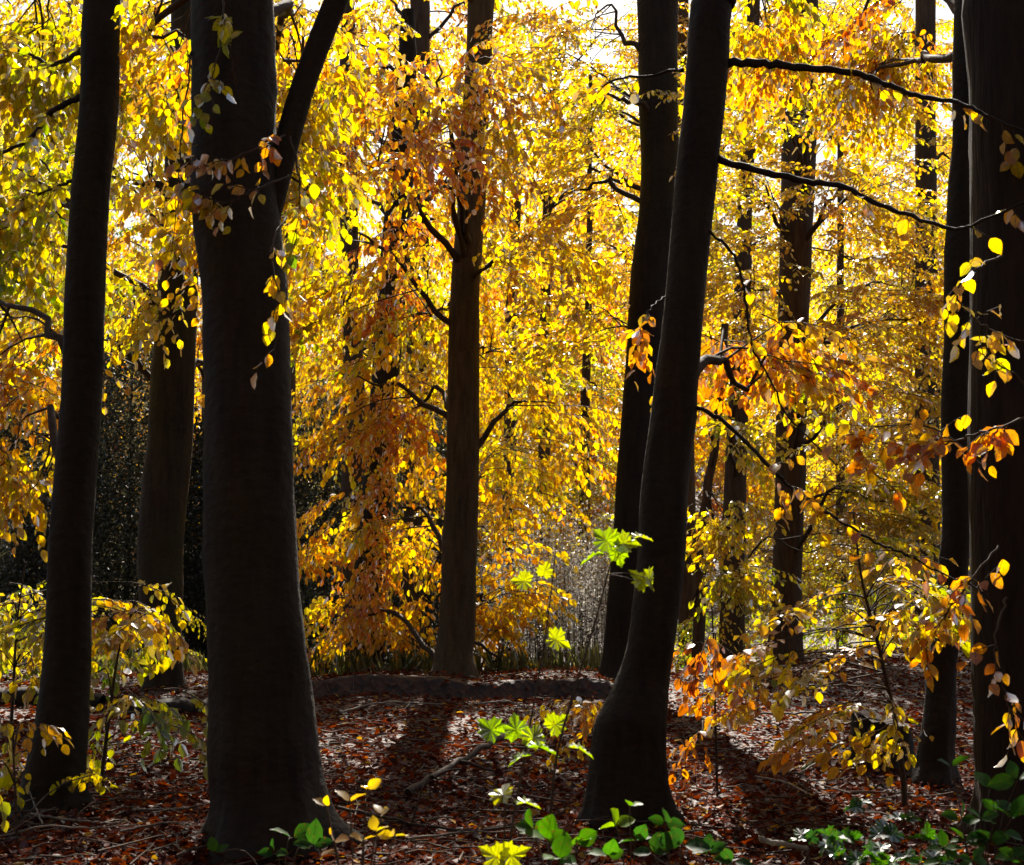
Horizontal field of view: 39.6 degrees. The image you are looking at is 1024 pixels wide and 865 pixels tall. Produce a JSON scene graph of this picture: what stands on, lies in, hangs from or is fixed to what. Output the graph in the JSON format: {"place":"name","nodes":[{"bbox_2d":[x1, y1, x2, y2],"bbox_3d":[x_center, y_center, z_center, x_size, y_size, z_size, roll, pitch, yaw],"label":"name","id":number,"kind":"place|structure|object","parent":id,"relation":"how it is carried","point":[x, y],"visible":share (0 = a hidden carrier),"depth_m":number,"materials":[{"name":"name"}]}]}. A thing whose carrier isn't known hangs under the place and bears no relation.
{"place":"outdoors","nodes":[
{"label":"outdoors","id":0,"kind":"place"},
{"bbox_2d":[0,0,953,399],"label":"sky","id":1,"kind":"structure","parent":0,"point":[945,13],"materials":[{"name":"white"}]},
{"bbox_2d":[0,399,1023,864],"bbox_3d":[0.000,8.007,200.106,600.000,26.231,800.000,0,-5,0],"label":"ground","id":2,"kind":"structure","parent":0,"point":[598,689],"depth_m":14.07,"materials":[{"name":"brown soil"}]},
{"bbox_2d":[0,358,50,618],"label":"holly bush","id":3,"kind":"object","parent":2,"relation":"on","point":[27,444],"visible":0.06,"depth_m":29.23,"materials":[{"name":"green plant"}]},
{"bbox_2d":[0,445,102,650],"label":"holly bush","id":4,"kind":"object","parent":2,"relation":"on","point":[32,557],"visible":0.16,"depth_m":26.03,"materials":[{"name":"green plant"}]},
{"bbox_2d":[0,687,105,711],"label":"fallen log","id":5,"kind":"object","parent":2,"relation":"on","point":[99,698],"visible":0.24,"depth_m":13.01,"materials":[{"name":"brown wood"}]},
{"bbox_2d":[0,722,117,845],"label":"beech sapling","id":6,"kind":"object","parent":2,"relation":"on","point":[7,779],"visible":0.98,"depth_m":7.06,"materials":[{"name":"yellow plant"}]},
{"bbox_2d":[0,3,125,679],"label":"beech tree","id":7,"kind":"object","parent":2,"relation":"on","point":[4,619],"visible":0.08,"depth_m":17.81,"materials":[{"name":"yellow plant"}]},
{"bbox_2d":[0,563,190,760],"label":"beech sapling","id":8,"kind":"object","parent":2,"relation":"on","point":[34,664],"visible":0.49,"depth_m":10.18,"materials":[{"name":"yellow plant"}]},
{"bbox_2d":[0,0,191,823],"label":"beech tree","id":9,"kind":"object","parent":2,"relation":"on","point":[95,102],"visible":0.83,"depth_m":7.94,"materials":[{"name":"plant"}]},
{"bbox_2d":[0,0,204,690],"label":"beech tree","id":10,"kind":"object","parent":2,"relation":"on","point":[176,362],"visible":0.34,"depth_m":15.35,"materials":[{"name":"yellow plant"}]},
{"bbox_2d":[0,597,207,785],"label":"beech sapling","id":11,"kind":"object","parent":2,"relation":"on","point":[146,625],"visible":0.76,"depth_m":8.23,"materials":[{"name":"yellow plant"}]},
{"bbox_2d":[92,300,206,660],"bbox_3d":[-7.983,1.355,29.897,3.557,8.421,3.412,0,-5,0],"label":"holly bush","id":12,"kind":"object","parent":2,"relation":"on","point":[110,520],"visible":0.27,"depth_m":29.18,"materials":[{"name":"green plant"}]},
{"bbox_2d":[125,696,207,718],"bbox_3d":[-3.103,2.533,13.005,0.241,0.264,1.096,-5,-7,43],"label":"fallen log","id":13,"kind":"object","parent":2,"relation":"on","point":[183,704],"visible":0.19,"depth_m":12.95,"materials":[{"name":"brown wood"}]},
{"bbox_2d":[1,39,369,484],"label":"beech tree","id":14,"kind":"object","parent":2,"relation":"on","point":[150,253],"visible":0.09,"depth_m":31.53,"materials":[{"name":"yellow plant"}]},
{"bbox_2d":[183,407,207,671],"bbox_3d":[-5.992,1.978,30.477,2.243,7.221,2.380,0,-5,0],"label":"holly bush","id":15,"kind":"object","parent":2,"relation":"on","point":[195,518],"visible":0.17,"depth_m":29.63,"materials":[{"name":"green plant"}]},
{"bbox_2d":[207,818,332,864],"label":"bramble","id":16,"kind":"object","parent":2,"relation":"on","point":[305,834],"visible":1,"depth_m":5.81,"materials":[{"name":"green plant"}]},
{"bbox_2d":[111,0,431,864],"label":"beech tree","id":17,"kind":"object","parent":2,"relation":"on","point":[249,136],"visible":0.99,"depth_m":6.86,"materials":[{"name":"brown plant"}]},
{"bbox_2d":[5,640,602,675],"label":"grass","id":18,"kind":"structure","parent":2,"relation":"on","point":[592,660],"depth_m":19.04,"materials":[{"name":"green plant"}]},
{"bbox_2d":[292,377,384,667],"bbox_3d":[-4.004,2.169,31.067,2.877,6.954,2.821,0,-5,0],"label":"holly bush","id":19,"kind":"object","parent":2,"relation":"on","point":[311,590],"visible":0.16,"depth_m":30.45,"materials":[{"name":"green plant"}]},
{"bbox_2d":[313,778,407,864],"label":"seedling","id":20,"kind":"object","parent":2,"relation":"on","point":[373,822],"visible":1,"depth_m":4.22,"materials":[{"name":"yellow plant"}]},
{"bbox_2d":[338,701,442,712],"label":"fallen branch","id":21,"kind":"object","parent":2,"relation":"on","point":[357,707],"visible":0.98,"depth_m":13.64,"materials":[{"name":"brown wood"}]},
{"bbox_2d":[276,0,514,675],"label":"beech tree","id":22,"kind":"object","parent":2,"relation":"on","point":[372,488],"visible":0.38,"depth_m":18.76,"materials":[{"name":"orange plant"}]},
{"bbox_2d":[164,0,629,678],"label":"beech tree","id":23,"kind":"object","parent":2,"relation":"on","point":[456,570],"visible":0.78,"depth_m":17.82,"materials":[{"name":"yellow plant"}]},
{"bbox_2d":[275,0,557,658],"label":"beech tree","id":24,"kind":"object","parent":2,"relation":"on","point":[421,8],"visible":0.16,"depth_m":27.67,"materials":[{"name":"yellow plant"}]},
{"bbox_2d":[285,0,569,656],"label":"beech tree","id":25,"kind":"object","parent":2,"relation":"on","point":[348,498],"visible":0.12,"depth_m":25.07,"materials":[{"name":"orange plant"}]},
{"bbox_2d":[384,402,485,668],"bbox_3d":[-2.096,2.471,31.932,3.073,6.402,3.244,0,-5,0],"label":"holly bush","id":26,"kind":"object","parent":2,"relation":"on","point":[441,446],"visible":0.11,"depth_m":31.30,"materials":[{"name":"green plant"}]},
{"bbox_2d":[337,772,536,830],"bbox_3d":[-0.401,1.928,7.454,1.166,0.281,0.183,-1,-5,15],"label":"fallen branch","id":27,"kind":"object","parent":2,"relation":"on","point":[402,822],"visible":0.85,"depth_m":7.47,"materials":[{"name":"brown wood"}]},
{"bbox_2d":[0,0,914,484],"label":"beech tree","id":28,"kind":"object","parent":2,"relation":"on","point":[432,28],"visible":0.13,"depth_m":38.27,"materials":[{"name":"yellow plant"}]},
{"bbox_2d":[0,33,969,601],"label":"hillside wood","id":29,"kind":"object","parent":2,"relation":"on","point":[702,453],"visible":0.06,"depth_m":62.45,"materials":[{"name":"yellow plant"}]},
{"bbox_2d":[0,569,969,671],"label":"undergrowth","id":30,"kind":"object","parent":2,"relation":"on","point":[687,634],"visible":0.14,"depth_m":26.58,"materials":[{"name":"yellow plant"}]},
{"bbox_2d":[476,697,522,706],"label":"fallen branch","id":31,"kind":"object","parent":2,"relation":"on","point":[488,702],"visible":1,"depth_m":13.58,"materials":[{"name":"brown wood"}]},
{"bbox_2d":[478,783,540,864],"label":"maple sapling","id":32,"kind":"object","parent":2,"relation":"on","point":[509,853],"visible":1,"depth_m":4.41,"materials":[{"name":"yellow plant"}]},
{"bbox_2d":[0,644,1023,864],"bbox_3d":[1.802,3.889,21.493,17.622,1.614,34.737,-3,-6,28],"label":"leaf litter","id":33,"kind":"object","parent":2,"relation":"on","point":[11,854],"visible":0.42,"depth_m":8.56,"materials":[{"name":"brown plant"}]},
{"bbox_2d":[1,791,43,824],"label":"fallen branch","id":34,"kind":"object","parent":33,"relation":"on","point":[40,819],"visible":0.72,"depth_m":7.35,"materials":[{"name":"brown wood"}]},
{"bbox_2d":[30,801,145,825],"bbox_3d":[-2.158,1.872,7.037,0.868,0.158,0.152,-4,-6,35],"label":"fallen branch","id":35,"kind":"object","parent":33,"relation":"on","point":[63,819],"visible":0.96,"depth_m":7.08,"materials":[{"name":"brown wood"}]},
{"bbox_2d":[0,807,197,839],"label":"fallen branch","id":36,"kind":"object","parent":33,"relation":"on","point":[30,828],"visible":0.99,"depth_m":6.77,"materials":[{"name":"brown wood"}]},
{"bbox_2d":[99,711,160,749],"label":"fallen branch","id":37,"kind":"object","parent":33,"relation":"on","point":[127,742],"visible":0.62,"depth_m":10.11,"materials":[{"name":"brown wood"}]},
{"bbox_2d":[119,821,202,832],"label":"fallen branch","id":38,"kind":"object","parent":33,"relation":"on","point":[154,824],"visible":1,"depth_m":6.82,"materials":[{"name":"brown wood"}]},
{"bbox_2d":[132,806,190,812],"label":"fallen branch","id":39,"kind":"object","parent":33,"relation":"on","point":[148,810],"visible":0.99,"depth_m":7.33,"materials":[{"name":"brown wood"}]},
{"bbox_2d":[146,737,187,769],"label":"fallen branch","id":40,"kind":"object","parent":33,"relation":"on","point":[148,767],"visible":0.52,"depth_m":9.47,"materials":[{"name":"brown wood"}]},
{"bbox_2d":[406,805,520,839],"bbox_3d":[-0.214,1.946,7.196,0.691,0.190,0.198,3,-6,-26],"label":"fallen branch","id":41,"kind":"object","parent":33,"relation":"on","point":[443,834],"visible":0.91,"depth_m":7.23,"materials":[{"name":"brown wood"}]},
{"bbox_2d":[404,725,532,795],"bbox_3d":[-0.169,2.087,9.138,0.264,0.204,1.998,-2,-6,22],"label":"fallen branch","id":42,"kind":"object","parent":33,"relation":"on","point":[451,766],"visible":0.76,"depth_m":8.93,"materials":[{"name":"brown wood"}]},
{"bbox_2d":[758,836,808,849],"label":"fallen branch","id":43,"kind":"object","parent":33,"relation":"on","point":[764,840],"visible":1,"depth_m":6.99,"materials":[{"name":"wood"}]},
{"bbox_2d":[755,775,814,795],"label":"fallen branch","id":44,"kind":"object","parent":33,"relation":"on","point":[778,780],"visible":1,"depth_m":8.58,"materials":[{"name":"brown wood"}]},
{"bbox_2d":[760,696,832,714],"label":"fallen branch","id":45,"kind":"object","parent":33,"relation":"on","point":[788,713],"visible":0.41,"depth_m":12.66,"materials":[{"name":"brown wood"}]},
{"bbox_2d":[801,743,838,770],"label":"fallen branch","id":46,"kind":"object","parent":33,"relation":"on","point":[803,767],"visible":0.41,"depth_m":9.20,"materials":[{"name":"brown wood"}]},
{"bbox_2d":[405,163,629,657],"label":"beech tree","id":47,"kind":"object","parent":2,"relation":"on","point":[496,297],"visible":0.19,"depth_m":40.66,"materials":[{"name":"yellow plant"}]},
{"bbox_2d":[371,0,688,661],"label":"beech tree","id":48,"kind":"object","parent":2,"relation":"on","point":[553,204],"visible":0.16,"depth_m":38.85,"materials":[{"name":"yellow plant"}]},
{"bbox_2d":[476,546,592,842],"bbox_3d":[0.072,1.173,5.260,0.420,1.510,0.405,2,-6,-21],"label":"maple sapling","id":49,"kind":"object","parent":2,"relation":"on","point":[515,728],"visible":0.99,"depth_m":5.27,"materials":[{"name":"green plant"}]},
{"bbox_2d":[474,480,613,664],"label":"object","id":50,"kind":"object","parent":2,"relation":"on","point":[595,587],"visible":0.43,"depth_m":22.04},
{"bbox_2d":[479,74,626,657],"bbox_3d":[1.385,-1.191,32.783,4.986,14.835,5.312,0,-5,0],"label":"beech tree","id":51,"kind":"object","parent":2,"relation":"on","point":[589,373],"visible":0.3,"depth_m":32.59,"materials":[{"name":"yellow plant"}]},
{"bbox_2d":[523,695,602,772],"bbox_3d":[0.386,2.015,9.236,0.512,0.589,0.822,4,-6,-34],"label":"beech sapling","id":52,"kind":"object","parent":2,"relation":"on","point":[586,723],"visible":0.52,"depth_m":9.18,"materials":[{"name":"orange plant"}]},
{"bbox_2d":[515,808,623,864],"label":"bramble","id":53,"kind":"object","parent":2,"relation":"on","point":[562,842],"visible":1,"depth_m":4.50,"materials":[{"name":"green plant"}]},
{"bbox_2d":[547,526,653,864],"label":"maple sapling","id":54,"kind":"object","parent":2,"relation":"on","point":[608,539],"visible":0.98,"depth_m":5.03,"materials":[{"name":"green plant"}]},
{"bbox_2d":[441,21,775,605],"bbox_3d":[2.048,-1.490,30.626,7.696,14.633,5.896,0,-5,0],"label":"beech tree","id":55,"kind":"object","parent":2,"relation":"on","point":[603,151],"visible":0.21,"depth_m":31.54,"materials":[{"name":"yellow plant"}]},
{"bbox_2d":[600,800,650,864],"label":"bramble","id":56,"kind":"object","parent":2,"relation":"on","point":[640,832],"visible":0.95,"depth_m":5.08,"materials":[{"name":"green plant"}]},
{"bbox_2d":[470,0,871,681],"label":"beech tree","id":57,"kind":"object","parent":2,"relation":"on","point":[656,48],"visible":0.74,"depth_m":17.21,"materials":[{"name":"yellow plant"}]},
{"bbox_2d":[632,808,751,864],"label":"bramble","id":58,"kind":"object","parent":2,"relation":"on","point":[674,837],"visible":1,"depth_m":4.59,"materials":[{"name":"green plant"}]},
{"bbox_2d":[669,606,758,795],"bbox_3d":[1.097,1.587,8.226,0.563,1.153,0.614,1,-5,-13],"label":"beech sapling","id":59,"kind":"object","parent":2,"relation":"on","point":[690,688],"visible":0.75,"depth_m":8.02,"materials":[{"name":"orange plant"}]},
{"bbox_2d":[678,0,813,664],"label":"beech tree","id":60,"kind":"object","parent":2,"relation":"on","point":[734,484],"visible":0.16,"depth_m":25.97,"materials":[{"name":"yellow plant"}]},
{"bbox_2d":[592,0,953,665],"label":"beech tree","id":61,"kind":"object","parent":2,"relation":"on","point":[687,595],"visible":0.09,"depth_m":37.42,"materials":[{"name":"yellow plant"}]},
{"bbox_2d":[572,0,1023,831],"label":"beech tree","id":62,"kind":"object","parent":2,"relation":"on","point":[628,762],"visible":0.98,"depth_m":7.63,"materials":[{"name":"brown plant"}]},
{"bbox_2d":[685,324,939,667],"bbox_3d":[3.613,0.968,19.052,4.011,5.550,2.804,-4,-6,35],"label":"beech tree","id":63,"kind":"object","parent":2,"relation":"on","point":[703,556],"visible":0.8,"depth_m":18.80,"materials":[{"name":"yellow plant"}]},
{"bbox_2d":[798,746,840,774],"bbox_3d":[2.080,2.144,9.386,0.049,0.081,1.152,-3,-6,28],"label":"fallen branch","id":64,"kind":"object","parent":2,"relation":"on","point":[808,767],"visible":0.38,"depth_m":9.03,"materials":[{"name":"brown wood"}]},
{"bbox_2d":[678,0,969,664],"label":"beech tree","id":65,"kind":"object","parent":2,"relation":"on","point":[797,228],"visible":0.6,"depth_m":22.38,"materials":[{"name":"yellow plant"}]},
{"bbox_2d":[687,512,970,805],"bbox_3d":[1.864,1.330,8.136,1.761,1.749,1.590,0,-5,0],"label":"beech sapling","id":66,"kind":"object","parent":2,"relation":"on","point":[902,622],"visible":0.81,"depth_m":7.91,"materials":[{"name":"yellow plant"}]},
{"bbox_2d":[697,92,969,646],"bbox_3d":[8.089,-1.718,34.982,7.211,15.923,8.309,0,-5,0],"label":"beech tree","id":67,"kind":"object","parent":2,"relation":"on","point":[842,259],"visible":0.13,"depth_m":36.22,"materials":[{"name":"yellow plant"}]},
{"bbox_2d":[745,0,953,644],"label":"beech tree","id":68,"kind":"object","parent":2,"relation":"on","point":[927,146],"visible":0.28,"depth_m":28.45,"materials":[{"name":"yellow plant"}]},
{"bbox_2d":[788,797,954,864],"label":"bramble","id":69,"kind":"object","parent":2,"relation":"on","point":[874,852],"visible":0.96,"depth_m":4.98,"materials":[{"name":"green plant"}]},
{"bbox_2d":[774,0,969,788],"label":"beech tree","id":70,"kind":"object","parent":2,"relation":"on","point":[939,721],"visible":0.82,"depth_m":9.32,"materials":[{"name":"plant"}]},
{"bbox_2d":[847,710,915,773],"bbox_3d":[2.453,2.079,9.457,0.466,0.487,0.468,4,-7,-38],"label":"tree stump","id":71,"kind":"object","parent":2,"relation":"on","point":[868,723],"visible":0.31,"depth_m":9.33,"materials":[{"name":"brown wood"}]},
{"bbox_2d":[821,0,1023,851],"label":"tree","id":72,"kind":"object","parent":2,"relation":"on","point":[992,282],"visible":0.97,"depth_m":7.04,"materials":[{"name":"plant"}]},
{"bbox_2d":[906,755,1023,864],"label":"bramble","id":73,"kind":"object","parent":2,"relation":"on","point":[1015,808],"visible":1,"depth_m":4.80,"materials":[{"name":"green plant"}]}
]}

